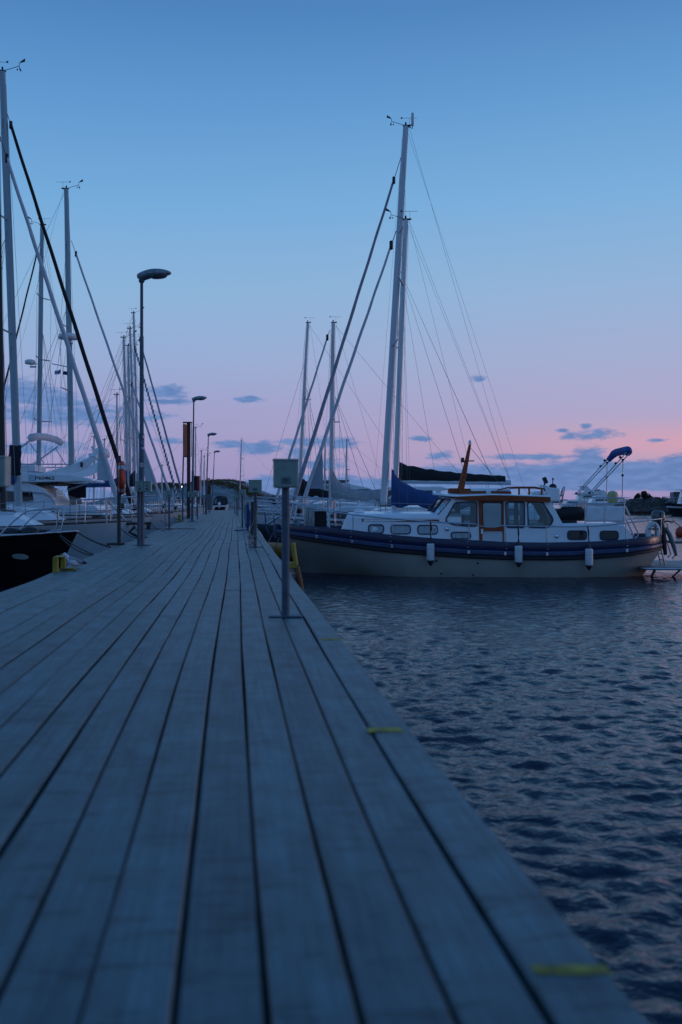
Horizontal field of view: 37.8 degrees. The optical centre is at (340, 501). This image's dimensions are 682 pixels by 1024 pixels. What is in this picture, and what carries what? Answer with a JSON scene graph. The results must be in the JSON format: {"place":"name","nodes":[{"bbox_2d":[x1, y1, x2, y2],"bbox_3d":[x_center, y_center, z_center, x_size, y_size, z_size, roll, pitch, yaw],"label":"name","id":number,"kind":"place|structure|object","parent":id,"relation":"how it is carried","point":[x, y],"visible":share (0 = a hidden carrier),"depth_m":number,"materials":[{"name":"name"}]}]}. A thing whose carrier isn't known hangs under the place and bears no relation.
{"place":"outdoors","nodes":[
{"label":"outdoors","id":0,"kind":"place"},
{"bbox_2d":[0,456,10,486],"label":"power pedestal","id":1,"kind":"object","parent":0,"point":[5,471],"visible":1,"depth_m":7.13,"materials":[{"name":"metal"}]},
{"bbox_2d":[88,481,281,509],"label":"hill","id":2,"kind":"structure","parent":0,"point":[228,493],"depth_m":163.96,"materials":[{"name":"plant"}]},
{"bbox_2d":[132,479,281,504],"bbox_3d":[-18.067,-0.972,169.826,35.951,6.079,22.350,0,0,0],"label":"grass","id":3,"kind":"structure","parent":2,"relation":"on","point":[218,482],"depth_m":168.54,"materials":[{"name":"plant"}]},
{"bbox_2d":[0,502,681,1023],"bbox_3d":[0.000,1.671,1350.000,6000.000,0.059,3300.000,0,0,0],"label":"water","id":4,"kind":"structure","parent":0,"point":[540,718],"depth_m":7.67,"materials":[{"name":"blue liquid"}]},
{"bbox_2d":[0,507,78,586],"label":"sailboat","id":5,"kind":"object","parent":4,"relation":"on","point":[27,554],"visible":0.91,"depth_m":19.31,"materials":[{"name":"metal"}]},
{"bbox_2d":[6,433,109,518],"bbox_3d":[-14.389,-0.187,35.914,11.980,4.514,3.700,0,0,-6],"label":"flybridge yacht","id":6,"kind":"object","parent":4,"relation":"on","point":[40,482],"visible":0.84,"depth_m":34.86,"materials":[{"name":"white plastic"}]},
{"bbox_2d":[4,216,116,508],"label":"sailboat","id":7,"kind":"object","parent":4,"relation":"on","point":[39,325],"visible":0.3,"depth_m":46.30,"materials":[{"name":"white metal"}]},
{"bbox_2d":[47,436,102,504],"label":"sailboat","id":8,"kind":"object","parent":4,"relation":"on","point":[93,490],"visible":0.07,"depth_m":84.85,"materials":[{"name":"white metal"}]},
{"bbox_2d":[0,116,151,564],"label":"sailboat","id":9,"kind":"object","parent":4,"relation":"on","point":[104,532],"visible":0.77,"depth_m":25.84,"materials":[{"name":"wood"}]},
{"bbox_2d":[31,389,123,504],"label":"sailboat","id":10,"kind":"object","parent":4,"relation":"on","point":[117,394],"visible":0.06,"depth_m":57.87,"materials":[{"name":"white metal"}]},
{"bbox_2d":[0,59,155,542],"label":"sailboat","id":11,"kind":"object","parent":4,"relation":"on","point":[45,516],"visible":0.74,"depth_m":29.80,"materials":[{"name":"wood"}]},
{"bbox_2d":[8,445,21,475],"bbox_3d":[-9.470,-1.181,28.893,0.398,0.902,0.075,0,0,0],"label":"dark cloth","id":12,"kind":"object","parent":11,"relation":"hanging from","point":[15,453],"visible":0.88,"depth_m":28.88,"materials":[{"name":"blue fabric"}]},
{"bbox_2d":[4,179,172,535],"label":"sailboat","id":13,"kind":"object","parent":4,"relation":"on","point":[156,519],"visible":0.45,"depth_m":41.99,"materials":[{"name":"white metal"}]},
{"bbox_2d":[74,438,111,504],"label":"sailboat","id":14,"kind":"object","parent":4,"relation":"on","point":[103,496],"visible":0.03,"depth_m":89.83,"materials":[{"name":"white metal"}]},
{"bbox_2d":[62,330,178,526],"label":"sailboat","id":15,"kind":"object","parent":4,"relation":"on","point":[126,434],"visible":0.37,"depth_m":50.69,"materials":[{"name":"white metal"}]},
{"bbox_2d":[68,323,181,524],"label":"sailboat","id":16,"kind":"object","parent":4,"relation":"on","point":[133,431],"visible":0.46,"depth_m":52.70,"materials":[{"name":"white metal"}]},
{"bbox_2d":[65,339,186,524],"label":"sailboat","id":17,"kind":"object","parent":4,"relation":"on","point":[129,444],"visible":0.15,"depth_m":54.62,"materials":[{"name":"white metal"}]},
{"bbox_2d":[99,462,163,507],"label":"sailboat","id":18,"kind":"object","parent":4,"relation":"on","point":[161,478],"visible":0.09,"depth_m":104.83,"materials":[{"name":"white metal"}]},
{"bbox_2d":[83,307,190,519],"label":"sailboat","id":19,"kind":"object","parent":4,"relation":"on","point":[133,319],"visible":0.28,"depth_m":61.62,"materials":[{"name":"white metal"}]},
{"bbox_2d":[122,423,204,517],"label":"sailboat","id":20,"kind":"object","parent":4,"relation":"on","point":[200,510],"visible":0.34,"depth_m":99.52,"materials":[{"name":"white metal"}]},
{"bbox_2d":[144,447,208,512],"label":"sailboat","id":21,"kind":"object","parent":4,"relation":"on","point":[200,481],"visible":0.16,"depth_m":111.82,"materials":[{"name":"white metal"}]},
{"bbox_2d":[145,453,215,509],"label":"sailboat","id":22,"kind":"object","parent":4,"relation":"on","point":[203,487],"visible":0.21,"depth_m":117.81,"materials":[{"name":"white metal"}]},
{"bbox_2d":[190,496,204,505],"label":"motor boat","id":23,"kind":"object","parent":4,"relation":"on","point":[199,501],"visible":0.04,"depth_m":144.61,"materials":[{"name":"white plastic"}]},
{"bbox_2d":[213,496,228,509],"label":"car","id":24,"kind":"object","parent":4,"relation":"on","point":[221,503],"visible":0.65,"depth_m":152.03,"materials":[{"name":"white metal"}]},
{"bbox_2d":[229,439,273,512],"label":"sailboat","id":25,"kind":"object","parent":4,"relation":"on","point":[240,508],"visible":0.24,"depth_m":98.83,"materials":[{"name":"white wood"}]},
{"bbox_2d":[250,502,253,534],"bbox_3d":[-2.225,1.145,25.000,0.130,2.250,0.105,0,0,0],"label":"mooring pile","id":26,"kind":"object","parent":4,"relation":"in","point":[252,516],"visible":0.29,"depth_m":24.95,"materials":[{"name":"brown wood"}]},
{"bbox_2d":[268,542,292,561],"bbox_3d":[-0.816,1.385,27.349,3.173,0.529,1.600,0,0,6],"label":"inflatable dinghy","id":27,"kind":"object","parent":4,"relation":"on","point":[278,550],"visible":0.1,"depth_m":26.78,"materials":[{"name":"grey rubber"}]},
{"bbox_2d":[252,500,329,542],"bbox_3d":[0.409,0.997,31.661,6.616,2.046,2.423,0,0,6],"label":"motor boat","id":28,"kind":"object","parent":4,"relation":"on","point":[262,529],"visible":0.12,"depth_m":31.76,"materials":[{"name":"grey metal"}]},
{"bbox_2d":[248,497,336,523],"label":"motor boat","id":29,"kind":"object","parent":4,"relation":"on","point":[267,509],"visible":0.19,"depth_m":65.09,"materials":[{"name":"white plastic"}]},
{"bbox_2d":[257,497,363,513],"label":"motor boat","id":30,"kind":"object","parent":4,"relation":"on","point":[348,504],"visible":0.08,"depth_m":48.94,"materials":[{"name":"white plastic"}]},
{"bbox_2d":[257,496,383,523],"bbox_3d":[0.358,0.922,36.634,7.116,2.196,2.522,0,0,6],"label":"motor boat","id":31,"kind":"object","parent":4,"relation":"on","point":[341,508],"visible":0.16,"depth_m":36.21,"materials":[{"name":"white plastic"}]},
{"bbox_2d":[0,510,647,1023],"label":"pier","id":32,"kind":"structure","parent":4,"relation":"on","point":[224,798],"depth_m":2.47,"materials":[{"name":"grey wood"}]},
{"bbox_2d":[53,556,76,571],"bbox_3d":[-3.323,0.800,11.980,0.249,0.279,0.230,0,0,-6],"label":"mooring bracket","id":33,"kind":"object","parent":32,"relation":"attached to","point":[56,564],"visible":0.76,"depth_m":12.03,"materials":[{"name":"yellow metal"}]},
{"bbox_2d":[60,553,86,567],"bbox_3d":[-3.370,0.745,12.534,0.334,0.196,0.121,0,0,-8],"label":"gull","id":34,"kind":"object","parent":32,"relation":"on","point":[72,561],"visible":0.95,"depth_m":12.50,"materials":[{"name":"white"}]},
{"bbox_2d":[59,534,93,554],"bbox_3d":[-4.660,0.721,17.350,0.021,0.197,4.847,0,0,-22],"label":"mooring rope","id":35,"kind":"object","parent":32,"relation":"attached to","point":[75,545],"visible":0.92,"depth_m":16.89,"materials":[{"name":"grey fabric"}]},
{"bbox_2d":[77,532,110,547],"bbox_3d":[-4.596,0.708,18.442,0.030,0.212,2.600,0,0,-27],"label":"mooring rope","id":36,"kind":"object","parent":32,"relation":"attached to","point":[94,541],"visible":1,"depth_m":18.30,"materials":[{"name":"grey fabric"}]},
{"bbox_2d":[107,456,124,544],"bbox_3d":[-4.195,-0.012,18.564,0.330,1.666,0.140,0,0,-6],"label":"lifebuoy post","id":37,"kind":"object","parent":32,"relation":"on","point":[118,515],"visible":0.85,"depth_m":18.54,"materials":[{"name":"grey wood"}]},
{"bbox_2d":[118,460,125,495],"bbox_3d":[-4.074,-0.430,18.520,0.119,0.697,0.697,0,0,-10],"label":"life ring","id":38,"kind":"object","parent":37,"relation":"hanging from","point":[121,478],"visible":1,"depth_m":18.27,"materials":[{"name":"orange plastic"}]},
{"bbox_2d":[132,269,170,545],"bbox_3d":[-3.477,-1.730,18.342,0.690,5.099,0.300,0,0,0],"label":"street lamp","id":39,"kind":"object","parent":32,"relation":"on","point":[143,276],"visible":1,"depth_m":18.30,"materials":[{"name":"metal"}]},
{"bbox_2d":[135,481,151,491],"bbox_3d":[-3.599,-0.268,18.160,0.290,0.197,0.164,0,0,-3],"label":"sign","id":40,"kind":"object","parent":39,"relation":"attached to","point":[143,486],"visible":1,"depth_m":18.10,"materials":[{"name":"grey plastic"}]},
{"bbox_2d":[165,490,172,527],"bbox_3d":[-4.911,0.251,28.451,0.240,1.117,0.164,0,0,-3],"label":"power pedestal","id":41,"kind":"object","parent":32,"relation":"on","point":[168,493],"visible":1,"depth_m":28.45,"materials":[{"name":"metal"}]},
{"bbox_2d":[144,497,194,528],"bbox_3d":[-4.941,0.305,28.478,1.557,1.001,0.150,0,0,-3],"label":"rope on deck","id":42,"kind":"object","parent":32,"relation":"on","point":[165,522],"visible":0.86,"depth_m":28.45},
{"bbox_2d":[182,422,191,519],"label":"navigation board","id":43,"kind":"object","parent":32,"relation":"attached to","point":[186,440],"visible":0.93,"depth_m":46.92,"materials":[{"name":"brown wood"}]},
{"bbox_2d":[194,476,199,518],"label":"fire cabinet","id":44,"kind":"object","parent":32,"relation":"on","point":[196,483],"visible":0.98,"depth_m":45.89,"materials":[{"name":"metal"}]},
{"bbox_2d":[191,396,206,520],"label":"street lamp","id":45,"kind":"object","parent":32,"relation":"on","point":[194,399],"visible":1,"depth_m":41.49,"materials":[{"name":"metal"}]},
{"bbox_2d":[188,491,197,496],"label":"power pedestal","id":46,"kind":"object","parent":45,"relation":"attached to","point":[192,493],"visible":1,"depth_m":41.11,"materials":[{"name":"grey plastic"}]},
{"bbox_2d":[201,495,205,513],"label":"power pedestal","id":47,"kind":"object","parent":32,"relation":"on","point":[203,497],"visible":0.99,"depth_m":63.53,"materials":[{"name":"metal"}]},
{"bbox_2d":[207,485,210,513],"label":"fire cabinet","id":48,"kind":"object","parent":32,"relation":"on","point":[209,490],"visible":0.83,"depth_m":65.89,"materials":[{"name":"metal"}]},
{"bbox_2d":[207,495,211,509],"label":"service cabinet","id":49,"kind":"object","parent":32,"relation":"on","point":[208,502],"visible":0.93,"depth_m":81.88,"materials":[{"name":"grey metal"}]},
{"bbox_2d":[205,433,216,513],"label":"street lamp","id":50,"kind":"object","parent":32,"relation":"on","point":[210,434],"visible":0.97,"depth_m":63.57,"materials":[{"name":"metal"}]},
{"bbox_2d":[212,450,219,507],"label":"street lamp","id":51,"kind":"object","parent":32,"relation":"on","point":[213,476],"visible":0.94,"depth_m":93.39,"materials":[{"name":"metal"}]},
{"bbox_2d":[238,489,245,527],"bbox_3d":[-2.989,0.225,30.177,0.240,1.152,0.164,0,0,-3],"label":"power pedestal","id":52,"kind":"object","parent":32,"relation":"on","point":[242,492],"visible":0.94,"depth_m":30.12,"materials":[{"name":"metal"}]},
{"bbox_2d":[234,502,274,539],"bbox_3d":[-2.433,0.558,27.510,1.344,1.065,0.300,0,0,-37],"label":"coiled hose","id":53,"kind":"object","parent":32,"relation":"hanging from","point":[247,518],"visible":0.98,"depth_m":27.48,"materials":[{"name":"blue plastic"}]},
{"bbox_2d":[248,480,261,546],"bbox_3d":[-1.513,0.221,17.564,0.240,1.191,0.164,0,0,-3],"label":"power pedestal","id":54,"kind":"object","parent":32,"relation":"on","point":[255,486],"visible":1,"depth_m":17.51,"materials":[{"name":"metal"}]},
{"bbox_2d":[247,493,256,546],"bbox_3d":[-1.562,0.334,17.517,0.196,0.938,0.116,0,0,-11],"label":"rope tangle","id":55,"kind":"object","parent":54,"relation":"attached to","point":[249,538],"visible":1,"depth_m":17.53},
{"bbox_2d":[269,459,302,617],"bbox_3d":[-0.394,0.264,7.079,0.240,1.126,0.164,0,0,-5],"label":"power pedestal","id":56,"kind":"object","parent":32,"relation":"on","point":[285,475],"visible":1,"depth_m":7.07,"materials":[{"name":"metal"}]},
{"bbox_2d":[258,510,317,530],"bbox_3d":[-1.433,0.717,33.349,3.229,0.852,0.757,0,0,0],"label":"mooring boom","id":57,"kind":"object","parent":32,"relation":"attached to","point":[277,517],"visible":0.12,"depth_m":32.98,"materials":[{"name":"silver metal"}]},
{"bbox_2d":[289,543,303,591],"bbox_3d":[-0.512,0.793,11.600,0.180,0.620,0.090,0,0,-6],"label":"ladder","id":58,"kind":"object","parent":32,"relation":"attached to","point":[294,564],"visible":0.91,"depth_m":11.57,"materials":[{"name":"yellow metal"}]},
{"bbox_2d":[289,480,371,502],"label":"motor yacht","id":59,"kind":"object","parent":4,"relation":"on","point":[351,486],"visible":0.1,"depth_m":108.00,"materials":[{"name":"white plastic"}]},
{"bbox_2d":[251,317,415,523],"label":"sailboat","id":60,"kind":"object","parent":4,"relation":"on","point":[321,493],"visible":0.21,"depth_m":44.70,"materials":[{"name":"white metal"}]},
{"bbox_2d":[323,443,376,490],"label":"sailboat","id":61,"kind":"object","parent":4,"relation":"on","point":[325,454],"visible":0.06,"depth_m":74.87,"materials":[{"name":"white metal"}]},
{"bbox_2d":[338,439,380,500],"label":"sailboat","id":62,"kind":"object","parent":4,"relation":"on","point":[346,481],"visible":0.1,"depth_m":77.86,"materials":[{"name":"white wood"}]},
{"bbox_2d":[270,316,458,516],"bbox_3d":[1.579,-2.551,38.049,8.717,9.143,2.822,0,0,6],"label":"sailboat","id":63,"kind":"object","parent":4,"relation":"on","point":[335,484],"visible":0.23,"depth_m":38.20,"materials":[{"name":"white plastic"}]},
{"bbox_2d":[298,486,447,506],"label":"motor yacht","id":64,"kind":"object","parent":4,"relation":"on","point":[430,489],"visible":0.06,"depth_m":44.45,"materials":[{"name":"white plastic"}]},
{"bbox_2d":[280,208,576,525],"bbox_3d":[2.476,-2.896,26.370,8.316,9.832,2.622,0,0,6],"label":"sailboat","id":65,"kind":"object","parent":4,"relation":"on","point":[403,494],"visible":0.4,"depth_m":26.42,"materials":[{"name":"white plastic"}]},
{"bbox_2d":[289,112,620,522],"bbox_3d":[3.380,-5.242,31.948,10.616,14.524,3.222,0,0,6],"label":"sailboat","id":66,"kind":"object","parent":4,"relation":"on","point":[418,475],"visible":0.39,"depth_m":32.06,"materials":[{"name":"metal"}]},
{"bbox_2d":[273,440,681,577],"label":"motor cruiser","id":67,"kind":"object","parent":4,"relation":"on","point":[483,542],"visible":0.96,"depth_m":22.03,"materials":[{"name":"beige paint"}]},
{"bbox_2d":[304,508,313,525],"bbox_3d":[-0.769,0.495,22.731,0.333,0.684,0.185,0,0,3],"label":"rope coil","id":68,"kind":"object","parent":67,"relation":"hanging from","point":[309,517],"visible":0.9,"depth_m":22.69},
{"bbox_2d":[427,521,433,565],"bbox_3d":[1.966,0.923,21.654,0.167,0.965,0.258,0,0,28],"label":"fender","id":69,"kind":"object","parent":67,"relation":"hanging from","point":[430,552],"visible":1,"depth_m":21.55,"materials":[{"name":"white plastic"}]},
{"bbox_2d":[515,526,521,567],"bbox_3d":[3.855,0.984,21.538,0.167,0.900,0.258,0,0,28],"label":"fender","id":70,"kind":"object","parent":67,"relation":"hanging from","point":[518,554],"visible":1,"depth_m":21.44,"materials":[{"name":"white plastic"}]},
{"bbox_2d":[556,507,583,522],"bbox_3d":[5.200,0.307,22.506,0.903,0.360,0.633,0,0,3],"label":"covered grill","id":71,"kind":"object","parent":67,"relation":"on","point":[570,514],"visible":0.77,"depth_m":22.28,"materials":[{"name":"black fabric"}]},
{"bbox_2d":[585,526,592,570],"bbox_3d":[5.355,1.015,21.447,0.167,0.955,0.258,0,0,28],"label":"fender","id":72,"kind":"object","parent":67,"relation":"hanging from","point":[588,557],"visible":1,"depth_m":21.35,"materials":[{"name":"white plastic"}]},
{"bbox_2d":[607,491,617,502],"bbox_3d":[6.117,-0.084,22.436,0.250,0.290,0.250,0,0,0],"label":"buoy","id":73,"kind":"object","parent":67,"relation":"hanging from","point":[612,494],"visible":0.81,"depth_m":22.34,"materials":[{"name":"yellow plastic"}]},
{"bbox_2d":[645,521,659,536],"bbox_3d":[6.941,0.657,22.160,0.325,0.411,0.131,0,0,3],"label":"horseshoe buoy","id":74,"kind":"object","parent":67,"relation":"attached to","point":[649,526],"visible":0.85,"depth_m":22.11,"materials":[{"name":"white paint"}]},
{"bbox_2d":[651,511,672,524],"bbox_3d":[7.234,0.600,22.417,0.487,0.769,0.219,0,0,3],"label":"outboard motor","id":75,"kind":"object","parent":67,"relation":"attached to","point":[654,514],"visible":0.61,"depth_m":22.35,"materials":[{"name":"grey plastic"}]},
{"bbox_2d":[662,518,677,555],"bbox_3d":[7.346,0.792,22.366,0.424,0.887,0.129,0,0,-1],"label":"folded gangplank","id":76,"kind":"object","parent":67,"relation":"attached to","point":[666,530],"visible":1,"depth_m":22.32,"materials":[{"name":"grey metal"}]},
{"bbox_2d":[666,540,681,543],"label":"mooring rope","id":77,"kind":"object","parent":67,"relation":"attached to","point":[676,542],"visible":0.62,"depth_m":22.40,"materials":[{"name":"grey fabric"}]},
{"bbox_2d":[509,504,538,519],"bbox_3d":[5.505,1.045,34.303,3.700,1.950,1.723,0,0,6],"label":"motor yacht","id":78,"kind":"object","parent":4,"relation":"on","point":[530,508],"visible":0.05,"depth_m":33.66,"materials":[{"name":"white"}]},
{"bbox_2d":[559,499,583,507],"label":"motor yacht","id":79,"kind":"object","parent":4,"relation":"on","point":[572,501],"visible":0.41,"depth_m":188.85,"materials":[{"name":"white plastic"}]},
{"bbox_2d":[573,486,623,502],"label":"motor yacht","id":80,"kind":"object","parent":4,"relation":"on","point":[582,495],"visible":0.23,"depth_m":213.60,"materials":[{"name":"white plastic"}]},
{"bbox_2d":[586,497,631,505],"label":"motor yacht","id":81,"kind":"object","parent":4,"relation":"on","point":[595,500],"visible":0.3,"depth_m":194.75,"materials":[{"name":"white plastic"}]},
{"bbox_2d":[592,490,632,501],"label":"motor yacht","id":82,"kind":"object","parent":4,"relation":"on","point":[602,493],"visible":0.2,"depth_m":203.60,"materials":[{"name":"white plastic"}]},
{"bbox_2d":[626,511,670,514],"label":"floating jetty","id":83,"kind":"object","parent":4,"relation":"on","point":[644,512],"visible":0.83,"depth_m":117.20,"materials":[{"name":"grey wood"}]},
{"bbox_2d":[663,489,681,515],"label":"work boat","id":84,"kind":"object","parent":4,"relation":"on","point":[674,509],"visible":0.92,"depth_m":111.74,"materials":[{"name":"black metal"}]},
{"bbox_2d":[672,520,681,536],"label":"mooring buoy","id":85,"kind":"object","parent":4,"relation":"on","point":[678,531],"visible":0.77,"depth_m":46.87,"materials":[{"name":"paint"}]},
{"bbox_2d":[0,0,681,501],"label":"sky","id":86,"kind":"structure","parent":0,"point":[248,152],"materials":[{"name":"blue"}]},
{"bbox_2d":[614,497,677,513],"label":"rock embankment","id":87,"kind":"object","parent":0,"point":[649,504],"visible":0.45,"depth_m":129.00,"materials":[{"name":"stone"}]},
{"bbox_2d":[633,491,653,499],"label":"bush","id":88,"kind":"object","parent":87,"relation":"on","point":[644,494],"visible":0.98,"depth_m":130.80,"materials":[{"name":"green plant"}]},
{"bbox_2d":[670,492,679,498],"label":"storage container","id":89,"kind":"object","parent":87,"relation":"on","point":[674,494],"visible":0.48,"depth_m":136.00,"materials":[{"name":"grey metal"}]}
]}

